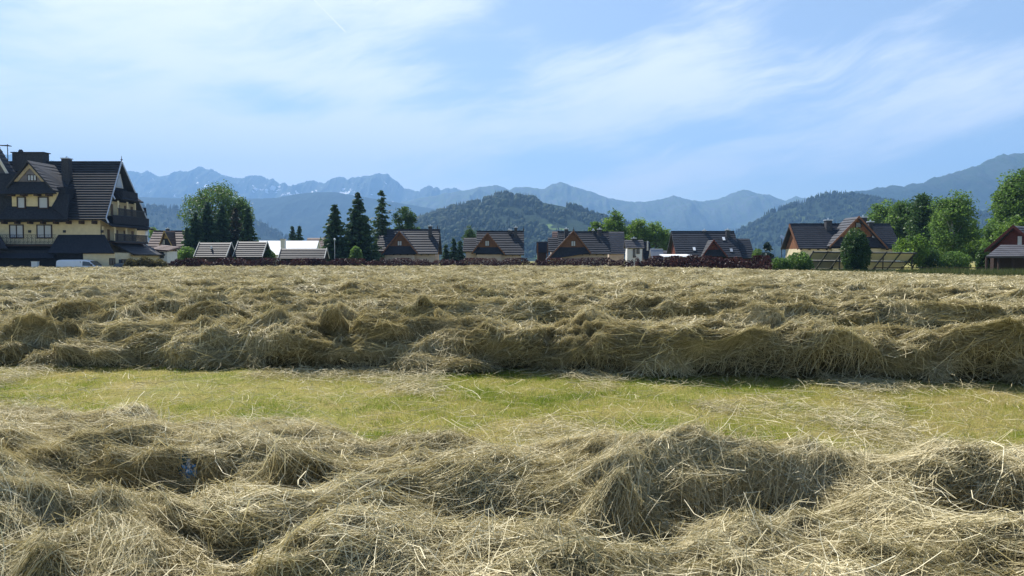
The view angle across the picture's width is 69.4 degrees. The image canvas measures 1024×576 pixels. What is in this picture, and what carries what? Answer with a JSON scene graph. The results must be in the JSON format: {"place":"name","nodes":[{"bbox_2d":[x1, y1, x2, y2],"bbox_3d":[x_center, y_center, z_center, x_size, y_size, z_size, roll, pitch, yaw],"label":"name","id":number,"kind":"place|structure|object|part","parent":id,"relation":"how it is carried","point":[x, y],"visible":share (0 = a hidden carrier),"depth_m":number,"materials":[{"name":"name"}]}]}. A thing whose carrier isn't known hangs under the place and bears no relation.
{"place":"outdoors","nodes":[
{"label":"outdoors","id":0,"kind":"place"},
{"bbox_2d":[143,206,287,241],"bbox_3d":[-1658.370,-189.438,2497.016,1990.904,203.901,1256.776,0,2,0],"label":"wooded hill","id":1,"kind":"structure","parent":0,"point":[179,227],"depth_m":2564.43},
{"bbox_2d":[141,202,303,240],"bbox_3d":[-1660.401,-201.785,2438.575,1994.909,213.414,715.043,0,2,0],"label":"hill forest","id":2,"kind":"object","parent":1,"relation":"on","point":[155,208],"visible":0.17,"depth_m":2622.82,"materials":[{"name":"plant"}]},
{"bbox_2d":[4,154,461,202],"bbox_3d":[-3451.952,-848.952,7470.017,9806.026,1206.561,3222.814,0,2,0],"label":"mountain range","id":3,"kind":"structure","parent":0,"point":[180,184],"depth_m":7955.89,"materials":[{"name":"stone"}]},
{"bbox_2d":[138,192,435,240],"bbox_3d":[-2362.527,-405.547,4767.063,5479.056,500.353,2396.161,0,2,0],"label":"wooded ridge","id":4,"kind":"structure","parent":0,"point":[308,213],"depth_m":4921.88,"materials":[{"name":"plant"}]},
{"bbox_2d":[0,261,1023,547],"bbox_3d":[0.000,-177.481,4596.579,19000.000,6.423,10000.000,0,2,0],"label":"ground","id":5,"kind":"structure","parent":0,"point":[216,383],"depth_m":8.48,"materials":[{"name":"plant"}]},
{"bbox_2d":[31,261,39,266],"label":"utility box","id":6,"kind":"object","parent":5,"relation":"on","point":[34,263],"visible":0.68,"depth_m":85.96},
{"bbox_2d":[56,260,102,266],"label":"van","id":7,"kind":"object","parent":5,"relation":"on","point":[78,263],"visible":0.27,"depth_m":86.03,"materials":[{"name":"white paint"}]},
{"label":"side window","id":8,"kind":"part","parent":7,"relation":"part of","materials":[{"name":"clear glass"}]},
{"bbox_2d":[0,144,164,267],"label":"hotel","id":9,"kind":"structure","parent":5,"relation":"on","point":[53,212],"depth_m":89.75,"materials":[{"name":"tile"}]},
{"bbox_2d":[9,224,23,237],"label":"window","id":10,"kind":"structure","parent":9,"relation":"in","point":[17,230],"depth_m":89.73,"materials":[{"name":"white glass"}]},
{"bbox_2d":[16,197,25,208],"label":"window","id":11,"kind":"structure","parent":9,"relation":"in","point":[21,201],"depth_m":88.77,"materials":[{"name":"white glass"}]},
{"bbox_2d":[27,175,36,180],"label":"window","id":12,"kind":"structure","parent":9,"relation":"in","point":[29,177],"depth_m":88.40,"materials":[{"name":"white glass"}]},
{"bbox_2d":[38,197,48,208],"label":"window","id":13,"kind":"structure","parent":9,"relation":"in","point":[43,202],"depth_m":88.77,"materials":[{"name":"white glass"}]},
{"bbox_2d":[36,224,51,237],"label":"window","id":14,"kind":"structure","parent":9,"relation":"in","point":[42,230],"depth_m":89.75,"materials":[{"name":"white glass"}]},
{"bbox_2d":[109,258,115,264],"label":"window","id":15,"kind":"structure","parent":9,"relation":"in","point":[112,261],"depth_m":87.48,"materials":[{"name":"grey glass"}]},
{"bbox_2d":[116,174,122,188],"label":"attic window","id":16,"kind":"structure","parent":9,"relation":"in","point":[119,183],"depth_m":93.74,"materials":[{"name":"grey glass"}]},
{"bbox_2d":[113,263,124,266],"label":"parked car","id":17,"kind":"object","parent":5,"relation":"on","point":[118,265],"visible":0.09,"depth_m":85.63,"materials":[{"name":"grey paint"}]},
{"bbox_2d":[123,258,138,266],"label":"bush","id":18,"kind":"object","parent":5,"relation":"on","point":[132,262],"visible":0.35,"depth_m":85.52,"materials":[{"name":"green plant"}]},
{"bbox_2d":[137,256,153,266],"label":"bush","id":19,"kind":"object","parent":5,"relation":"on","point":[144,261],"visible":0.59,"depth_m":86.09,"materials":[{"name":"green plant"}]},
{"bbox_2d":[148,227,156,237],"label":"broadleaf tree","id":20,"kind":"object","parent":5,"relation":"on","point":[150,233],"visible":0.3,"depth_m":149.15,"materials":[{"name":"green plant"}]},
{"bbox_2d":[150,259,169,267],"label":"bush","id":21,"kind":"object","parent":5,"relation":"on","point":[160,263],"visible":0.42,"depth_m":86.68,"materials":[{"name":"green plant"}]},
{"bbox_2d":[152,245,179,262],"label":"white annexe","id":22,"kind":"structure","parent":5,"relation":"on","point":[169,253],"depth_m":99.62,"materials":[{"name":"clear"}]},
{"bbox_2d":[148,227,184,250],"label":"timber cottage","id":23,"kind":"structure","parent":5,"relation":"on","point":[168,236],"depth_m":139.35,"materials":[{"name":"brown tile"}]},
{"bbox_2d":[176,227,195,251],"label":"spruce tree","id":24,"kind":"object","parent":5,"relation":"on","point":[187,237],"visible":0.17,"depth_m":121.52,"materials":[{"name":"green plant"}]},
{"bbox_2d":[177,246,195,265],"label":"bush","id":25,"kind":"object","parent":5,"relation":"on","point":[185,252],"visible":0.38,"depth_m":107.27,"materials":[{"name":"green plant"}]},
{"bbox_2d":[184,211,206,251],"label":"spruce tree","id":26,"kind":"object","parent":5,"relation":"on","point":[196,231],"visible":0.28,"depth_m":123.24,"materials":[{"name":"green plant"}]},
{"bbox_2d":[198,200,223,242],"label":"spruce tree","id":27,"kind":"object","parent":5,"relation":"on","point":[208,224],"visible":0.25,"depth_m":125.17,"materials":[{"name":"green plant"}]},
{"bbox_2d":[177,179,246,230],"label":"broadleaf tree","id":28,"kind":"object","parent":5,"relation":"on","point":[225,197],"visible":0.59,"depth_m":139.85,"materials":[{"name":"green plant"}]},
{"bbox_2d":[193,242,234,265],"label":"tiled outbuilding","id":29,"kind":"structure","parent":5,"relation":"on","point":[212,252],"depth_m":104.75,"materials":[{"name":"tile"}]},
{"bbox_2d":[211,205,235,244],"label":"spruce tree","id":30,"kind":"object","parent":5,"relation":"on","point":[222,226],"visible":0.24,"depth_m":127.09,"materials":[{"name":"green plant"}]},
{"bbox_2d":[228,208,242,248],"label":"spruce tree","id":31,"kind":"object","parent":5,"relation":"on","point":[235,233],"visible":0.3,"depth_m":128.36,"materials":[{"name":"green plant"}]},
{"bbox_2d":[226,195,254,234],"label":"broadleaf tree","id":32,"kind":"object","parent":5,"relation":"on","point":[241,205],"visible":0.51,"depth_m":139.61,"materials":[{"name":"green plant"}]},
{"bbox_2d":[236,206,260,241],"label":"spruce tree","id":33,"kind":"object","parent":5,"relation":"on","point":[247,233],"visible":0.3,"depth_m":126.29,"materials":[{"name":"green plant"}]},
{"bbox_2d":[232,241,269,265],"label":"tiled outbuilding","id":34,"kind":"structure","parent":5,"relation":"on","point":[250,251],"depth_m":106.73,"materials":[{"name":"tile"}]},
{"bbox_2d":[264,249,275,265],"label":"bush","id":35,"kind":"object","parent":5,"relation":"on","point":[268,254],"visible":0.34,"depth_m":107.51,"materials":[{"name":"green plant"}]},
{"bbox_2d":[259,238,320,265],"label":"hall","id":36,"kind":"structure","parent":5,"relation":"on","point":[276,246],"depth_m":152.02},
{"bbox_2d":[288,226,295,240],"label":"spruce tree","id":37,"kind":"object","parent":5,"relation":"on","point":[292,233],"visible":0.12,"depth_m":177.31,"materials":[{"name":"green plant"}]},
{"bbox_2d":[295,226,303,240],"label":"spruce tree","id":38,"kind":"object","parent":5,"relation":"on","point":[298,235],"visible":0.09,"depth_m":177.27,"materials":[{"name":"green plant"}]},
{"bbox_2d":[278,248,329,265],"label":"tiled outbuilding","id":39,"kind":"structure","parent":5,"relation":"on","point":[288,255],"depth_m":103.46,"materials":[{"name":"tile"}]},
{"bbox_2d":[307,238,323,248],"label":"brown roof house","id":40,"kind":"structure","parent":5,"relation":"on","point":[316,239],"depth_m":159.64,"materials":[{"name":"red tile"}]},
{"bbox_2d":[319,204,351,265],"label":"spruce tree","id":41,"kind":"object","parent":5,"relation":"on","point":[334,229],"visible":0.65,"depth_m":111.05,"materials":[{"name":"green plant"}]},
{"bbox_2d":[348,246,362,263],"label":"bush","id":42,"kind":"object","parent":5,"relation":"on","point":[355,252],"visible":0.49,"depth_m":106.48,"materials":[{"name":"green plant"}]},
{"bbox_2d":[343,192,384,265],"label":"spruce tree","id":43,"kind":"object","parent":5,"relation":"on","point":[359,227],"visible":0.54,"depth_m":113.93,"materials":[{"name":"green plant"}]},
{"bbox_2d":[370,190,392,259],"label":"spruce tree","id":44,"kind":"object","parent":5,"relation":"on","point":[380,222],"visible":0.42,"depth_m":120.31,"materials":[{"name":"green plant"}]},
{"bbox_2d":[168,257,633,266],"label":"hedge","id":45,"kind":"object","parent":5,"relation":"on","point":[343,262],"visible":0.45,"depth_m":103.01,"materials":[{"name":"red plant"}]},
{"bbox_2d":[391,206,417,228],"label":"broadleaf tree","id":46,"kind":"object","parent":5,"relation":"on","point":[408,217],"visible":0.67,"depth_m":134.71,"materials":[{"name":"green plant"}]},
{"bbox_2d":[377,224,441,264],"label":"timber cottage","id":47,"kind":"structure","parent":5,"relation":"on","point":[419,244],"depth_m":116.87,"materials":[{"name":"tile"}]},
{"bbox_2d":[439,244,449,265],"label":"spruce tree","id":48,"kind":"object","parent":5,"relation":"on","point":[445,254],"visible":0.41,"depth_m":133.63,"materials":[{"name":"green plant"}]},
{"bbox_2d":[448,238,457,264],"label":"spruce tree","id":49,"kind":"object","parent":5,"relation":"on","point":[453,252],"visible":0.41,"depth_m":133.59,"materials":[{"name":"green plant"}]},
{"bbox_2d":[455,241,465,265],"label":"spruce tree","id":50,"kind":"object","parent":5,"relation":"on","point":[460,255],"visible":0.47,"depth_m":133.53,"materials":[{"name":"green plant"}]},
{"bbox_2d":[461,225,477,245],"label":"broadleaf tree","id":51,"kind":"object","parent":5,"relation":"on","point":[469,233],"visible":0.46,"depth_m":139.44,"materials":[{"name":"green plant"}]},
{"bbox_2d":[463,226,523,265],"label":"timber cottage","id":52,"kind":"structure","parent":5,"relation":"on","point":[499,246],"depth_m":119.88,"materials":[{"name":"tile"}]},
{"bbox_2d":[0,388,1023,575],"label":"hay windrow","id":53,"kind":"object","parent":5,"relation":"on","point":[111,492],"visible":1,"depth_m":3.90,"materials":[{"name":"plant"}]},
{"bbox_2d":[178,454,196,477],"bbox_3d":[-2.019,1.103,4.589,0.108,0.153,0.108,-2,3,-43],"label":"crumpled wrapper","id":54,"kind":"object","parent":53,"relation":"on","point":[188,465],"visible":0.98,"depth_m":4.58,"materials":[{"name":"blue plastic"}]},
{"bbox_2d":[0,297,1023,385],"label":"hay windrow","id":55,"kind":"object","parent":5,"relation":"on","point":[754,339],"visible":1,"depth_m":10.40,"materials":[{"name":"plant"}]},
{"bbox_2d":[0,282,1023,329],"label":"hay windrow","id":56,"kind":"object","parent":5,"relation":"on","point":[927,309],"visible":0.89,"depth_m":18.16,"materials":[{"name":"plant"}]},
{"bbox_2d":[0,274,1023,301],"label":"hay windrow","id":57,"kind":"object","parent":5,"relation":"on","point":[861,290],"visible":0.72,"depth_m":26.02,"materials":[{"name":"plant"}]},
{"bbox_2d":[0,264,1023,288],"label":"hay","id":58,"kind":"object","parent":5,"relation":"on","point":[601,275],"visible":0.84,"depth_m":42.45},
{"bbox_2d":[0,320,1023,457],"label":"hay scraps","id":59,"kind":"object","parent":5,"relation":"on","point":[326,372],"visible":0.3,"depth_m":8.17,"materials":[{"name":"plant"}]},
{"bbox_2d":[536,242,547,263],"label":"dark outbuilding","id":60,"kind":"structure","parent":5,"relation":"on","point":[541,249],"depth_m":126.24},
{"bbox_2d":[552,231,557,237],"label":"chimney","id":61,"kind":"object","parent":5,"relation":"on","point":[554,234],"depth_m":150.54,"materials":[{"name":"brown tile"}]},
{"bbox_2d":[547,227,610,265],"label":"timber cottage","id":62,"kind":"structure","parent":5,"relation":"on","point":[571,245],"depth_m":117.48,"materials":[{"name":"tile"}]},
{"bbox_2d":[588,221,604,230],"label":"broadleaf tree","id":63,"kind":"object","parent":5,"relation":"on","point":[596,225],"visible":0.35,"depth_m":155.06,"materials":[{"name":"green plant"}]},
{"bbox_2d":[600,207,628,237],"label":"broadleaf tree","id":64,"kind":"object","parent":5,"relation":"on","point":[614,223],"visible":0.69,"depth_m":150.72,"materials":[{"name":"green plant"}]},
{"bbox_2d":[608,232,624,265],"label":"grey roof house","id":65,"kind":"structure","parent":5,"relation":"on","point":[617,239],"depth_m":127.86,"materials":[{"name":"tile"}]},
{"bbox_2d":[623,237,643,266],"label":"white cottage","id":66,"kind":"structure","parent":5,"relation":"on","point":[633,247],"depth_m":122.24,"materials":[{"name":"paint"}]},
{"bbox_2d":[626,218,651,243],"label":"broadleaf tree","id":67,"kind":"object","parent":5,"relation":"on","point":[638,230],"visible":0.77,"depth_m":151.59,"materials":[{"name":"green plant"}]},
{"bbox_2d":[642,241,650,261],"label":"dark lean to","id":68,"kind":"object","parent":5,"relation":"on","point":[646,251],"visible":0.53,"depth_m":124.56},
{"bbox_2d":[642,221,669,248],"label":"broadleaf tree","id":69,"kind":"object","parent":5,"relation":"on","point":[655,227],"visible":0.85,"depth_m":152.78,"materials":[{"name":"green plant"}]},
{"bbox_2d":[649,249,663,263],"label":"grey shed","id":70,"kind":"structure","parent":5,"relation":"on","point":[654,252],"depth_m":118.70,"materials":[{"name":"metal"}]},
{"bbox_2d":[658,227,670,250],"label":"broadleaf tree","id":71,"kind":"object","parent":5,"relation":"on","point":[665,247],"visible":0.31,"depth_m":154.00,"materials":[{"name":"green plant"}]},
{"bbox_2d":[659,254,687,257],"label":"canopy","id":72,"kind":"object","parent":5,"relation":"on","point":[668,255],"visible":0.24,"depth_m":105.67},
{"bbox_2d":[634,255,772,269],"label":"hedge","id":73,"kind":"object","parent":5,"relation":"on","point":[711,261],"visible":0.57,"depth_m":87.22,"materials":[{"name":"red plant"}]},
{"bbox_2d":[667,228,752,267],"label":"timber cottage","id":74,"kind":"structure","parent":5,"relation":"on","point":[726,244],"depth_m":109.68,"materials":[{"name":"grey tile"}]},
{"bbox_2d":[751,248,761,261],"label":"bush","id":75,"kind":"object","parent":5,"relation":"on","point":[755,252],"visible":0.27,"depth_m":105.61,"materials":[{"name":"green plant"}]},
{"bbox_2d":[760,242,774,268],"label":"spruce tree","id":76,"kind":"object","parent":5,"relation":"on","point":[767,246],"visible":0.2,"depth_m":98.58,"materials":[{"name":"green plant"}]},
{"bbox_2d":[768,257,791,270],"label":"bush","id":77,"kind":"object","parent":5,"relation":"on","point":[780,263],"visible":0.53,"depth_m":78.44,"materials":[{"name":"green plant"}]},
{"bbox_2d":[780,235,783,257],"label":"utility pole","id":78,"kind":"object","parent":5,"relation":"on","point":[782,236],"visible":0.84,"depth_m":99.81,"materials":[{"name":"black metal"}]},
{"bbox_2d":[786,251,814,269],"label":"bush","id":79,"kind":"object","parent":5,"relation":"on","point":[798,261],"visible":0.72,"depth_m":80.22,"materials":[{"name":"green plant"}]},
{"bbox_2d":[780,215,897,269],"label":"timber cottage","id":80,"kind":"structure","parent":5,"relation":"on","point":[825,236],"depth_m":94.97,"materials":[{"name":"grey tile"}]},
{"bbox_2d":[855,222,861,227],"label":"window","id":81,"kind":"structure","parent":80,"relation":"in","point":[857,224],"depth_m":93.55,"materials":[{"name":"grey glass"}]},
{"bbox_2d":[838,227,871,271],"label":"bush","id":82,"kind":"object","parent":5,"relation":"on","point":[855,251],"visible":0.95,"depth_m":79.27,"materials":[{"name":"green plant"}]},
{"bbox_2d":[810,251,916,269],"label":"solar array","id":83,"kind":"object","parent":5,"relation":"on","point":[830,258],"visible":0.46,"depth_m":86.26,"materials":[{"name":"black glass"}]},
{"bbox_2d":[865,198,897,222],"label":"broadleaf tree","id":84,"kind":"object","parent":5,"relation":"on","point":[879,214],"visible":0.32,"depth_m":126.80,"materials":[{"name":"green plant"}]},
{"bbox_2d":[881,198,913,250],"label":"broadleaf tree","id":85,"kind":"object","parent":5,"relation":"on","point":[899,219],"visible":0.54,"depth_m":122.87,"materials":[{"name":"green plant"}]},
{"bbox_2d":[892,234,932,268],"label":"tree","id":86,"kind":"object","parent":5,"relation":"on","point":[919,245],"visible":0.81,"depth_m":87.02,"materials":[{"name":"green plant"}]},
{"bbox_2d":[903,192,937,248],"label":"broadleaf tree","id":87,"kind":"object","parent":5,"relation":"on","point":[919,219],"visible":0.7,"depth_m":116.99,"materials":[{"name":"green plant"}]},
{"bbox_2d":[874,267,981,270],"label":"rail fence","id":88,"kind":"object","parent":5,"relation":"on","point":[925,267],"visible":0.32,"depth_m":73.56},
{"bbox_2d":[916,247,940,269],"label":"bush","id":89,"kind":"object","parent":5,"relation":"on","point":[930,262],"visible":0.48,"depth_m":88.27,"materials":[{"name":"green plant"}]},
{"bbox_2d":[932,206,954,262],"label":"broadleaf tree","id":90,"kind":"object","parent":5,"relation":"on","point":[939,246],"visible":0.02,"depth_m":119.02,"materials":[{"name":"green plant"}]},
{"bbox_2d":[922,189,983,259],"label":"birch tree","id":91,"kind":"object","parent":5,"relation":"on","point":[955,213],"visible":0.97,"depth_m":94.86,"materials":[{"name":"green plant"}]},
{"bbox_2d":[938,251,972,269],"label":"bush","id":92,"kind":"object","parent":5,"relation":"on","point":[962,259],"visible":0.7,"depth_m":85.25,"materials":[{"name":"green plant"}]},
{"bbox_2d":[956,217,980,262],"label":"broadleaf tree","id":93,"kind":"object","parent":5,"relation":"on","point":[972,229],"visible":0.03,"depth_m":115.28,"materials":[{"name":"green plant"}]},
{"bbox_2d":[960,228,986,260],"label":"broadleaf tree","id":94,"kind":"object","parent":5,"relation":"on","point":[974,248],"visible":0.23,"depth_m":111.34,"materials":[{"name":"green plant"}]},
{"bbox_2d":[974,247,990,270],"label":"bush","id":95,"kind":"object","parent":5,"relation":"on","point":[981,255],"visible":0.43,"depth_m":71.72,"materials":[{"name":"green plant"}]},
{"bbox_2d":[975,240,994,256],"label":"broadleaf tree","id":96,"kind":"object","parent":5,"relation":"on","point":[984,244],"visible":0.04,"depth_m":84.34,"materials":[{"name":"green plant"}]},
{"bbox_2d":[980,218,993,246],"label":"broadleaf tree","id":97,"kind":"object","parent":5,"relation":"on","point":[987,231],"visible":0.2,"depth_m":107.66,"materials":[{"name":"green plant"}]},
{"bbox_2d":[983,180,1023,235],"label":"broadleaf tree","id":98,"kind":"object","parent":5,"relation":"on","point":[1000,187],"visible":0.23,"depth_m":105.14,"materials":[{"name":"green plant"}]},
{"bbox_2d":[984,225,1023,270],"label":"red timber house","id":99,"kind":"structure","parent":5,"relation":"on","point":[1006,248],"depth_m":64.22,"materials":[{"name":"grey tile"}]},
{"bbox_2d":[1018,236,1021,244],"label":"window","id":100,"kind":"structure","parent":99,"relation":"in","point":[1019,237],"depth_m":65.75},
{"bbox_2d":[985,167,1023,235],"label":"broadleaf tree","id":101,"kind":"object","parent":5,"relation":"on","point":[1017,181],"visible":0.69,"depth_m":103.21,"materials":[{"name":"green plant"}]},
{"bbox_2d":[989,214,1023,243],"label":"broadleaf tree","id":102,"kind":"object","parent":5,"relation":"on","point":[1016,220],"visible":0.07,"depth_m":97.87,"materials":[{"name":"green plant"}]},
{"bbox_2d":[0,0,1023,201],"label":"sky","id":103,"kind":"structure","parent":0,"point":[625,100],"materials":[{"name":"blue"}]},
{"bbox_2d":[439,199,624,260],"bbox_3d":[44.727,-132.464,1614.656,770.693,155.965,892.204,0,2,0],"label":"wooded hill","id":104,"kind":"structure","parent":0,"point":[575,223],"depth_m":1548.89,"materials":[{"name":"plant"}]},
{"bbox_2d":[371,190,670,256],"bbox_3d":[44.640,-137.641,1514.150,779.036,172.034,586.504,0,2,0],"label":"hill forest","id":105,"kind":"object","parent":104,"relation":"on","point":[448,215],"visible":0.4,"depth_m":1581.67,"materials":[{"name":"plant"}]},
{"bbox_2d":[401,182,805,231],"bbox_3d":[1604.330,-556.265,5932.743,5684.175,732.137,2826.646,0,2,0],"label":"mountain range","id":106,"kind":"structure","parent":0,"point":[735,210],"depth_m":6206.86,"materials":[{"name":"stone"}]},
{"bbox_2d":[735,197,989,260],"bbox_3d":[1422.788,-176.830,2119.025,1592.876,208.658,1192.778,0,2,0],"label":"wooded hill","id":107,"kind":"structure","parent":0,"point":[812,212],"depth_m":2153.88,"materials":[{"name":"plant"}]},
{"bbox_2d":[730,190,1021,258],"bbox_3d":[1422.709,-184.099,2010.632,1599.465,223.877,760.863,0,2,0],"label":"hill forest","id":108,"kind":"object","parent":107,"relation":"on","point":[771,215],"visible":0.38,"depth_m":2170.30,"materials":[{"name":"plant"}]},
{"bbox_2d":[813,265,1023,275],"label":"rough grass","id":109,"kind":"structure","parent":0,"point":[992,272],"depth_m":58.96,"materials":[{"name":"plant"}]},
{"bbox_2d":[855,153,1023,211],"bbox_3d":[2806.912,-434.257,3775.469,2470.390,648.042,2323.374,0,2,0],"label":"mountain","id":110,"kind":"structure","parent":0,"point":[980,182],"depth_m":4032.26,"materials":[{"name":"stone"}]}
]}

